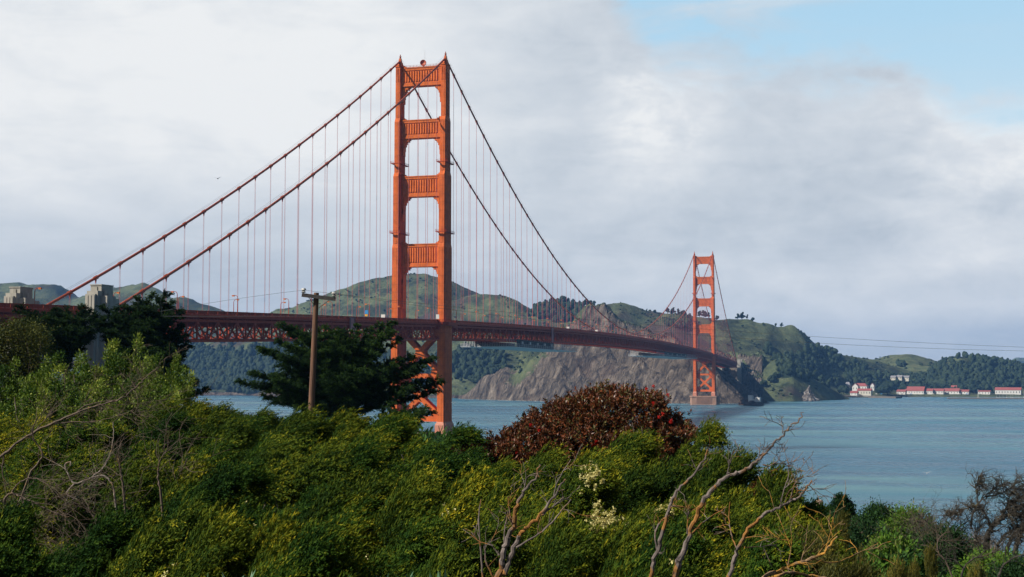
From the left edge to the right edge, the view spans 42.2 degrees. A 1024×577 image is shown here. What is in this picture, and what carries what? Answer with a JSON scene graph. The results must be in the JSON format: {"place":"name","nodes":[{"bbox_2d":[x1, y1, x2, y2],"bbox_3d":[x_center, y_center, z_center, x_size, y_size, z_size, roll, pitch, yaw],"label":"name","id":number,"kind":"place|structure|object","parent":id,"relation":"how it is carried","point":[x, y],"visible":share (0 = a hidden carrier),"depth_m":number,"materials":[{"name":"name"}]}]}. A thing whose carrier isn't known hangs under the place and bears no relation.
{"place":"outdoors","nodes":[
{"label":"outdoors","id":0,"kind":"place"},
{"bbox_2d":[0,274,1023,403],"bbox_3d":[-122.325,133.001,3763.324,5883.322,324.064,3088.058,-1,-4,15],"label":"headland","id":1,"kind":"structure","parent":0,"point":[546,375],"depth_m":2595.23,"materials":[{"name":"green plant"}]},
{"bbox_2d":[123,297,1023,394],"bbox_3d":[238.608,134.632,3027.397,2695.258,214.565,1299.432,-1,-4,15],"label":"wooded slope","id":2,"kind":"structure","parent":1,"relation":"on","point":[235,364],"depth_m":2819.72,"materials":[{"name":"green plant"}]},
{"bbox_2d":[208,273,962,395],"bbox_3d":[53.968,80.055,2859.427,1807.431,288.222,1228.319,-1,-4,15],"label":"hillside brush","id":3,"kind":"object","parent":1,"relation":"on","point":[772,389],"visible":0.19,"depth_m":2814.10,"materials":[{"name":"green plant"}]},
{"bbox_2d":[995,387,1021,394],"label":"house","id":4,"kind":"structure","parent":1,"relation":"on","point":[1014,390],"depth_m":2677.66,"materials":[{"name":"white paint"}]},
{"bbox_2d":[0,0,1023,360],"label":"sky","id":5,"kind":"structure","parent":0,"point":[853,170],"materials":[{"name":"white"}]},
{"bbox_2d":[181,395,1023,556],"bbox_3d":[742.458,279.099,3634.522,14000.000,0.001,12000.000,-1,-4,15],"label":"water","id":6,"kind":"structure","parent":0,"point":[888,450],"depth_m":962.44,"materials":[{"name":"blue liquid"}]},
{"bbox_2d":[0,52,737,434],"bbox_3d":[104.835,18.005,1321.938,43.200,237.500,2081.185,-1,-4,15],"label":"suspension bridge","id":7,"kind":"structure","parent":6,"relation":"in","point":[444,330],"depth_m":752.22,"materials":[{"name":"metal"}]},
{"bbox_2d":[460,338,577,351],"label":"maintenance platform","id":8,"kind":"structure","parent":7,"relation":"hanging from","point":[531,346],"depth_m":932.51,"materials":[{"name":"metal"}]},
{"bbox_2d":[630,351,695,358],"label":"maintenance platform","id":9,"kind":"structure","parent":7,"relation":"hanging from","point":[667,355],"depth_m":1586.60,"materials":[{"name":"metal"}]},
{"bbox_3d":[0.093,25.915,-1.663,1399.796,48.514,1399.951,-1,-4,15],"label":"ground","id":10,"kind":"structure","parent":0,"visible":0},
{"bbox_2d":[4,286,38,377],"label":"concrete pylon","id":11,"kind":"object","parent":10,"relation":"on","point":[19,294],"visible":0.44,"depth_m":420.92,"materials":[{"name":"beige concrete"}]},
{"bbox_2d":[0,356,53,423],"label":"leafy shrub","id":12,"kind":"object","parent":10,"relation":"on","point":[10,389],"visible":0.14,"depth_m":44.19,"materials":[{"name":"green plant"}]},
{"bbox_2d":[0,311,58,390],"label":"olive bush","id":13,"kind":"object","parent":10,"relation":"on","point":[30,359],"visible":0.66,"depth_m":73.87,"materials":[{"name":"green plant"}]},
{"bbox_2d":[2,371,73,507],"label":"dead shrub","id":14,"kind":"object","parent":10,"relation":"on","point":[35,466],"visible":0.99,"depth_m":13.70,"materials":[{"name":"wood"}]},
{"bbox_2d":[0,509,92,576],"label":"feathery shrub","id":15,"kind":"object","parent":10,"relation":"on","point":[16,556],"visible":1,"depth_m":9.45,"materials":[{"name":"green plant"}]},
{"bbox_2d":[0,411,101,533],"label":"feathery shrub","id":16,"kind":"object","parent":10,"relation":"on","point":[7,427],"visible":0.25,"depth_m":25.14,"materials":[{"name":"green plant"}]},
{"bbox_2d":[0,362,104,454],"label":"leafy shrub","id":17,"kind":"object","parent":10,"relation":"on","point":[46,394],"visible":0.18,"depth_m":37.43,"materials":[{"name":"green plant"}]},
{"bbox_2d":[0,496,108,564],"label":"feathery shrub","id":18,"kind":"object","parent":10,"relation":"on","point":[9,511],"visible":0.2,"depth_m":11.09,"materials":[{"name":"green plant"}]},
{"bbox_2d":[12,301,107,379],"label":"cypress tree","id":19,"kind":"object","parent":10,"relation":"on","point":[71,335],"visible":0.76,"depth_m":100.51,"materials":[{"name":"green plant"}]},
{"bbox_2d":[24,348,97,419],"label":"leafy shrub","id":20,"kind":"object","parent":10,"relation":"on","point":[40,375],"visible":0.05,"depth_m":43.54,"materials":[{"name":"green plant"}]},
{"bbox_2d":[16,453,132,560],"bbox_3d":[-5.273,3.399,15.634,2.452,2.903,2.801,0,-4,-3],"label":"feathery shrub","id":21,"kind":"object","parent":10,"relation":"on","point":[35,492],"visible":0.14,"depth_m":15.22,"materials":[{"name":"green plant"}]},
{"bbox_2d":[0,433,153,561],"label":"bare shrub","id":22,"kind":"object","parent":10,"relation":"on","point":[37,503],"visible":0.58,"depth_m":12.40,"materials":[{"name":"brown plant"}]},
{"bbox_2d":[28,422,134,515],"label":"bare shrub","id":23,"kind":"object","parent":10,"relation":"on","point":[92,477],"visible":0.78,"depth_m":13.90,"materials":[{"name":"brown plant"}]},
{"bbox_2d":[0,417,174,529],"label":"feathery shrub","id":24,"kind":"object","parent":10,"relation":"on","point":[28,455],"visible":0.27,"depth_m":23.59,"materials":[{"name":"green plant"}]},
{"bbox_2d":[49,377,143,457],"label":"leafy shrub","id":25,"kind":"object","parent":10,"relation":"on","point":[72,401],"visible":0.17,"depth_m":36.53,"materials":[{"name":"green plant"}]},
{"bbox_2d":[84,284,118,372],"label":"concrete pylon","id":26,"kind":"object","parent":10,"relation":"on","point":[99,294],"visible":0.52,"depth_m":407.29,"materials":[{"name":"beige concrete"}]},
{"bbox_2d":[39,470,165,561],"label":"feathery shrub","id":27,"kind":"object","parent":10,"relation":"on","point":[151,497],"visible":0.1,"depth_m":15.37,"materials":[{"name":"green plant"}]},
{"bbox_2d":[61,338,150,419],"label":"leafy shrub","id":28,"kind":"object","parent":10,"relation":"on","point":[112,362],"visible":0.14,"depth_m":42.54,"materials":[{"name":"green plant"}]},
{"bbox_2d":[41,500,173,576],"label":"feathery shrub","id":29,"kind":"object","parent":10,"relation":"on","point":[109,532],"visible":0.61,"depth_m":10.38,"materials":[{"name":"green plant"}]},
{"bbox_2d":[0,339,225,508],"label":"bare shrub","id":30,"kind":"object","parent":10,"relation":"on","point":[3,454],"visible":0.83,"depth_m":16.96,"materials":[{"name":"brown plant"}]},
{"bbox_2d":[98,414,148,511],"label":"dead shrub","id":31,"kind":"object","parent":10,"relation":"on","point":[121,475],"visible":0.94,"depth_m":12.89,"materials":[{"name":"wood"}]},
{"bbox_2d":[94,371,184,449],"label":"leafy shrub","id":32,"kind":"object","parent":10,"relation":"on","point":[104,415],"visible":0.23,"depth_m":35.48,"materials":[{"name":"green plant"}]},
{"bbox_2d":[101,332,178,412],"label":"leafy shrub","id":33,"kind":"object","parent":10,"relation":"on","point":[125,354],"visible":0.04,"depth_m":43.61,"materials":[{"name":"green plant"}]},
{"bbox_2d":[87,289,211,398],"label":"cypress tree","id":34,"kind":"object","parent":10,"relation":"on","point":[150,323],"visible":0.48,"depth_m":102.41,"materials":[{"name":"green plant"}]},
{"bbox_2d":[99,407,203,472],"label":"feathery shrub","id":35,"kind":"object","parent":10,"relation":"on","point":[174,424],"visible":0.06,"depth_m":25.86,"materials":[{"name":"green plant"}]},
{"bbox_2d":[84,491,224,576],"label":"feathery shrub","id":36,"kind":"object","parent":10,"relation":"on","point":[190,515],"visible":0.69,"depth_m":9.88,"materials":[{"name":"green plant"}]},
{"bbox_2d":[121,411,195,573],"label":"dead shrub","id":37,"kind":"object","parent":10,"relation":"on","point":[160,489],"visible":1,"depth_m":13.30,"materials":[{"name":"wood"}]},
{"bbox_2d":[129,349,197,414],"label":"leafy shrub","id":38,"kind":"object","parent":10,"relation":"on","point":[184,376],"visible":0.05,"depth_m":40.46,"materials":[{"name":"green plant"}]},
{"bbox_2d":[90,444,271,570],"bbox_3d":[-3.481,3.310,14.920,2.695,3.108,2.551,0,-4,2],"label":"feathery shrub","id":39,"kind":"object","parent":10,"relation":"on","point":[132,477],"visible":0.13,"depth_m":14.69,"materials":[{"name":"green plant"}]},
{"bbox_2d":[107,506,259,576],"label":"feathery shrub","id":40,"kind":"object","parent":10,"relation":"on","point":[230,569],"visible":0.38,"depth_m":9.72,"materials":[{"name":"green plant"}]},
{"bbox_2d":[134,394,239,464],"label":"feathery shrub","id":41,"kind":"object","parent":10,"relation":"on","point":[218,416],"visible":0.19,"depth_m":32.44,"materials":[{"name":"green plant"}]},
{"bbox_2d":[152,413,263,479],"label":"feathery shrub","id":42,"kind":"object","parent":10,"relation":"on","point":[240,430],"visible":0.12,"depth_m":21.97,"materials":[{"name":"green plant"}]},
{"bbox_2d":[150,453,303,570],"bbox_3d":[-2.676,3.210,13.799,2.417,2.994,2.565,-1,-4,15],"label":"feathery shrub","id":43,"kind":"object","parent":10,"relation":"on","point":[226,482],"visible":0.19,"depth_m":13.74,"materials":[{"name":"green plant"}]},
{"bbox_2d":[181,431,315,512],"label":"feathery shrub","id":44,"kind":"object","parent":10,"relation":"on","point":[213,451],"visible":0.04,"depth_m":18.87,"materials":[{"name":"green plant"}]},
{"bbox_2d":[217,405,284,440],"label":"feathery shrub","id":45,"kind":"object","parent":10,"relation":"on","point":[274,422],"visible":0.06,"depth_m":30.19,"materials":[{"name":"green plant"}]},
{"bbox_2d":[165,498,381,576],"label":"feathery shrub","id":46,"kind":"object","parent":10,"relation":"on","point":[267,542],"visible":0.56,"depth_m":9.22,"materials":[{"name":"green plant"}]},
{"bbox_2d":[229,409,331,459],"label":"feathery shrub","id":47,"kind":"object","parent":10,"relation":"on","point":[317,431],"visible":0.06,"depth_m":26.72,"materials":[{"name":"green plant"}]},
{"bbox_2d":[254,476,377,531],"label":"feathery shrub","id":48,"kind":"object","parent":10,"relation":"on","point":[308,501],"visible":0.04,"depth_m":13.34,"materials":[{"name":"green plant"}]},
{"bbox_2d":[301,288,336,415],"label":"utility pole","id":49,"kind":"object","parent":10,"relation":"on","point":[314,340],"visible":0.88,"depth_m":89.77,"materials":[{"name":"brown wood"}]},
{"bbox_2d":[306,290,1009,346],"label":"power line","id":50,"kind":"object","parent":49,"relation":"attached to","point":[659,325],"visible":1,"depth_m":92.88,"materials":[{"name":"metal"}]},
{"bbox_2d":[338,294,1008,350],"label":"power line","id":51,"kind":"object","parent":49,"relation":"attached to","point":[680,333],"visible":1,"depth_m":91.96,"materials":[{"name":"metal"}]},
{"bbox_2d":[254,428,408,515],"bbox_3d":[-2.407,3.366,17.835,3.144,2.963,2.976,-3,-5,37],"label":"feathery shrub","id":52,"kind":"object","parent":10,"relation":"on","point":[304,471],"visible":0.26,"depth_m":17.20,"materials":[{"name":"green plant"}]},
{"bbox_2d":[233,320,446,419],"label":"cypress tree","id":53,"kind":"object","parent":10,"relation":"on","point":[350,373],"visible":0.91,"depth_m":98.30,"materials":[{"name":"green plant"}]},
{"bbox_2d":[252,510,428,576],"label":"feathery shrub","id":54,"kind":"object","parent":10,"relation":"on","point":[308,551],"visible":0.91,"depth_m":8.80,"materials":[{"name":"green plant"}]},
{"bbox_2d":[269,401,427,468],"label":"feathery shrub","id":55,"kind":"object","parent":10,"relation":"on","point":[341,425],"visible":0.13,"depth_m":25.41,"materials":[{"name":"green plant"}]},
{"bbox_2d":[296,466,439,569],"bbox_3d":[-1.325,3.209,12.710,2.256,2.979,2.577,3,-5,-38],"label":"feathery shrub","id":56,"kind":"object","parent":10,"relation":"on","point":[396,514],"visible":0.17,"depth_m":12.63,"materials":[{"name":"green plant"}]},
{"bbox_2d":[296,437,459,510],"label":"feathery shrub","id":57,"kind":"object","parent":10,"relation":"on","point":[363,454],"visible":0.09,"depth_m":17.67,"materials":[{"name":"green plant"}]},
{"bbox_2d":[1,414,762,527],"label":"undergrowth","id":58,"kind":"object","parent":10,"relation":"on","point":[429,434],"depth_m":69.40,"materials":[{"name":"green plant"}]},
{"bbox_2d":[374,400,438,427],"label":"cypress tree","id":59,"kind":"object","parent":10,"relation":"on","point":[424,411],"visible":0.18,"depth_m":96.45,"materials":[{"name":"green plant"}]},
{"bbox_2d":[318,488,495,575],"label":"feathery shrub","id":60,"kind":"object","parent":10,"relation":"on","point":[354,510],"visible":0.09,"depth_m":12.65,"materials":[{"name":"green plant"}]},
{"bbox_2d":[360,504,466,576],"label":"feathery shrub","id":61,"kind":"object","parent":10,"relation":"on","point":[415,543],"visible":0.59,"depth_m":9.06,"materials":[{"name":"green plant"}]},
{"bbox_2d":[352,410,477,479],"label":"feathery shrub","id":62,"kind":"object","parent":10,"relation":"on","point":[386,430],"visible":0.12,"depth_m":24.43,"materials":[{"name":"green plant"}]},
{"bbox_2d":[363,446,488,519],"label":"feathery shrub","id":63,"kind":"object","parent":10,"relation":"on","point":[456,463],"visible":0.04,"depth_m":16.84,"materials":[{"name":"green plant"}]},
{"bbox_2d":[382,420,496,478],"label":"feathery shrub","id":64,"kind":"object","parent":10,"relation":"on","point":[462,434],"visible":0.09,"depth_m":23.75,"materials":[{"name":"green plant"}]},
{"bbox_2d":[383,454,536,551],"bbox_3d":[-0.286,3.131,12.884,2.358,3.035,2.232,-1,-4,17],"label":"feathery shrub","id":65,"kind":"object","parent":10,"relation":"on","point":[496,492],"visible":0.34,"depth_m":12.58,"materials":[{"name":"green plant"}]},
{"bbox_2d":[412,503,534,576],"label":"feathery shrub","id":66,"kind":"object","parent":10,"relation":"on","point":[451,560],"visible":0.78,"depth_m":8.99,"materials":[{"name":"green plant"}]},
{"bbox_2d":[468,453,522,487],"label":"feathery shrub","id":67,"kind":"object","parent":10,"relation":"on","point":[505,461],"depth_m":21.08,"materials":[{"name":"green plant"}]},
{"bbox_2d":[483,458,566,500],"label":"feathery shrub","id":68,"kind":"object","parent":10,"relation":"on","point":[495,472],"visible":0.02,"depth_m":18.64,"materials":[{"name":"green plant"}]},
{"bbox_2d":[461,445,600,576],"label":"bare shrub","id":69,"kind":"object","parent":10,"relation":"on","point":[503,570],"visible":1,"depth_m":5.94,"materials":[{"name":"brown plant"}]},
{"bbox_2d":[469,502,636,576],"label":"feathery shrub","id":70,"kind":"object","parent":10,"relation":"on","point":[537,543],"visible":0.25,"depth_m":9.47,"materials":[{"name":"green plant"}]},
{"bbox_2d":[451,378,704,477],"bbox_3d":[1.355,3.511,24.589,4.453,3.721,3.391,-1,-4,15],"label":"bronze bush","id":71,"kind":"object","parent":10,"relation":"on","point":[586,416],"visible":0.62,"depth_m":24.04,"materials":[{"name":"brown plant"}]},
{"bbox_2d":[516,439,655,525],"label":"feathery shrub","id":72,"kind":"object","parent":10,"relation":"on","point":[550,459],"visible":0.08,"depth_m":17.73,"materials":[{"name":"green plant"}]},
{"bbox_2d":[508,456,708,576],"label":"flowering shrub","id":73,"kind":"object","parent":10,"relation":"on","point":[596,490],"visible":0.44,"depth_m":11.80,"materials":[{"name":"green plant"}]},
{"bbox_2d":[523,505,712,576],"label":"feathery shrub","id":74,"kind":"object","parent":10,"relation":"on","point":[563,554],"visible":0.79,"depth_m":8.84,"materials":[{"name":"green plant"}]},
{"bbox_2d":[574,426,742,523],"bbox_3d":[1.954,3.394,17.783,2.732,3.135,2.900,-1,-4,20],"label":"feathery shrub","id":75,"kind":"object","parent":10,"relation":"on","point":[630,443],"visible":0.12,"depth_m":17.77,"materials":[{"name":"green plant"}]},
{"bbox_2d":[607,511,717,576],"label":"feathery shrub","id":76,"kind":"object","parent":10,"relation":"on","point":[696,546],"visible":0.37,"depth_m":8.70,"materials":[{"name":"green plant"}]},
{"bbox_2d":[606,450,734,530],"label":"feathery shrub","id":77,"kind":"object","parent":10,"relation":"on","point":[665,481],"visible":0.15,"depth_m":13.00,"materials":[{"name":"green plant"}]},
{"bbox_2d":[647,431,721,576],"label":"bare shrub","id":78,"kind":"object","parent":10,"relation":"on","point":[660,538],"visible":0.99,"depth_m":6.54,"materials":[{"name":"brown plant"}]},
{"bbox_2d":[654,412,746,499],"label":"feathery shrub","id":79,"kind":"object","parent":10,"relation":"on","point":[716,430],"visible":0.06,"depth_m":18.34,"materials":[{"name":"green plant"}]},
{"bbox_2d":[613,490,820,576],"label":"feathery shrub","id":80,"kind":"object","parent":10,"relation":"on","point":[723,547],"visible":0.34,"depth_m":11.33,"materials":[{"name":"green plant"}]},
{"bbox_2d":[672,411,804,576],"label":"bare shrub","id":81,"kind":"object","parent":10,"relation":"on","point":[680,557],"visible":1,"depth_m":6.15,"materials":[{"name":"brown plant"}]},
{"bbox_2d":[696,440,809,518],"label":"feathery shrub","id":82,"kind":"object","parent":10,"relation":"on","point":[718,469],"visible":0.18,"depth_m":14.64,"materials":[{"name":"green plant"}]},
{"bbox_2d":[719,514,814,576],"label":"feathery shrub","id":83,"kind":"object","parent":10,"relation":"on","point":[758,563],"visible":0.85,"depth_m":8.40,"materials":[{"name":"green plant"}]},
{"bbox_2d":[711,440,835,576],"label":"bare shrub","id":84,"kind":"object","parent":10,"relation":"on","point":[736,554],"visible":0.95,"depth_m":6.35,"materials":[{"name":"brown plant"}]},
{"bbox_2d":[727,490,854,561],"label":"feathery shrub","id":85,"kind":"object","parent":10,"relation":"on","point":[812,505],"visible":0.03,"depth_m":14.59,"materials":[{"name":"green plant"}]},
{"bbox_2d":[727,492,856,572],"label":"feathery shrub","id":86,"kind":"object","parent":10,"relation":"on","point":[744,512],"visible":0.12,"depth_m":11.89,"materials":[{"name":"green plant"}]},
{"bbox_2d":[773,517,851,576],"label":"golden shrub","id":87,"kind":"object","parent":10,"relation":"on","point":[820,544],"visible":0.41,"depth_m":10.86,"materials":[{"name":"green plant"}]},
{"bbox_2d":[755,472,894,576],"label":"bare shrub","id":88,"kind":"object","parent":10,"relation":"on","point":[777,573],"visible":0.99,"depth_m":6.73,"materials":[{"name":"brown plant"}]},
{"bbox_2d":[827,492,856,522],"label":"coastal shrub","id":89,"kind":"object","parent":10,"relation":"on","point":[849,505],"visible":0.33,"depth_m":34.55,"materials":[{"name":"green plant"}]},
{"bbox_2d":[833,510,863,564],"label":"golden shrub","id":90,"kind":"object","parent":10,"relation":"on","point":[844,533],"visible":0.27,"depth_m":13.71,"materials":[{"name":"green plant"}]},
{"bbox_2d":[819,546,883,576],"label":"golden shrub","id":91,"kind":"object","parent":10,"relation":"on","point":[854,571],"visible":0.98,"depth_m":9.90,"materials":[{"name":"green plant"}]},
{"bbox_2d":[849,496,898,529],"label":"coastal shrub","id":92,"kind":"object","parent":10,"relation":"on","point":[873,513],"visible":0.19,"depth_m":32.52,"materials":[{"name":"green plant"}]},
{"bbox_2d":[847,516,906,554],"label":"coastal shrub","id":93,"kind":"object","parent":10,"relation":"on","point":[857,536],"visible":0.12,"depth_m":22.73,"materials":[{"name":"green plant"}]},
{"bbox_2d":[858,523,928,574],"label":"coastal shrub","id":94,"kind":"object","parent":10,"relation":"on","point":[888,538],"visible":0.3,"depth_m":18.70,"materials":[{"name":"green plant"}]},
{"bbox_2d":[878,549,911,576],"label":"golden shrub","id":95,"kind":"object","parent":10,"relation":"on","point":[897,568],"visible":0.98,"depth_m":10.34,"materials":[{"name":"green plant"}]},
{"bbox_2d":[878,545,927,576],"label":"coastal shrub","id":96,"kind":"object","parent":10,"relation":"on","point":[904,556],"visible":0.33,"depth_m":13.76,"materials":[{"name":"green plant"}]},
{"bbox_2d":[879,498,946,548],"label":"coastal shrub","id":97,"kind":"object","parent":10,"relation":"on","point":[892,523],"visible":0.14,"depth_m":29.58,"materials":[{"name":"green plant"}]},
{"bbox_2d":[908,541,939,576],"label":"golden shrub","id":98,"kind":"object","parent":10,"relation":"on","point":[931,562],"visible":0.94,"depth_m":12.72,"materials":[{"name":"green plant"}]},
{"bbox_2d":[879,488,976,576],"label":"twisted tree","id":99,"kind":"object","parent":10,"relation":"on","point":[934,532],"visible":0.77,"depth_m":20.80,"materials":[{"name":"brown plant"}]},
{"bbox_2d":[865,488,1023,576],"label":"twisted tree","id":100,"kind":"object","parent":10,"relation":"on","point":[982,558],"visible":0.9,"depth_m":18.79,"materials":[{"name":"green plant"}]},
{"bbox_2d":[909,518,988,576],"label":"coastal shrub","id":101,"kind":"object","parent":10,"relation":"on","point":[955,536],"visible":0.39,"depth_m":25.48,"materials":[{"name":"green plant"}]},
{"bbox_2d":[930,560,990,576],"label":"golden shrub","id":102,"kind":"object","parent":10,"relation":"on","point":[978,571],"visible":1,"depth_m":10.74,"materials":[{"name":"green plant"}]},
{"bbox_2d":[904,462,1023,555],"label":"twisted tree","id":103,"kind":"object","parent":10,"relation":"on","point":[1014,498],"visible":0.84,"depth_m":28.70,"materials":[{"name":"plant"}]},
{"bbox_2d":[944,544,1023,576],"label":"coastal shrub","id":104,"kind":"object","parent":10,"relation":"on","point":[986,560],"visible":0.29,"depth_m":23.67,"materials":[{"name":"green plant"}]},
{"bbox_2d":[984,549,1023,576],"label":"coastal shrub","id":105,"kind":"object","parent":10,"relation":"on","point":[1015,570],"visible":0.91,"depth_m":21.71,"materials":[{"name":"green plant"}]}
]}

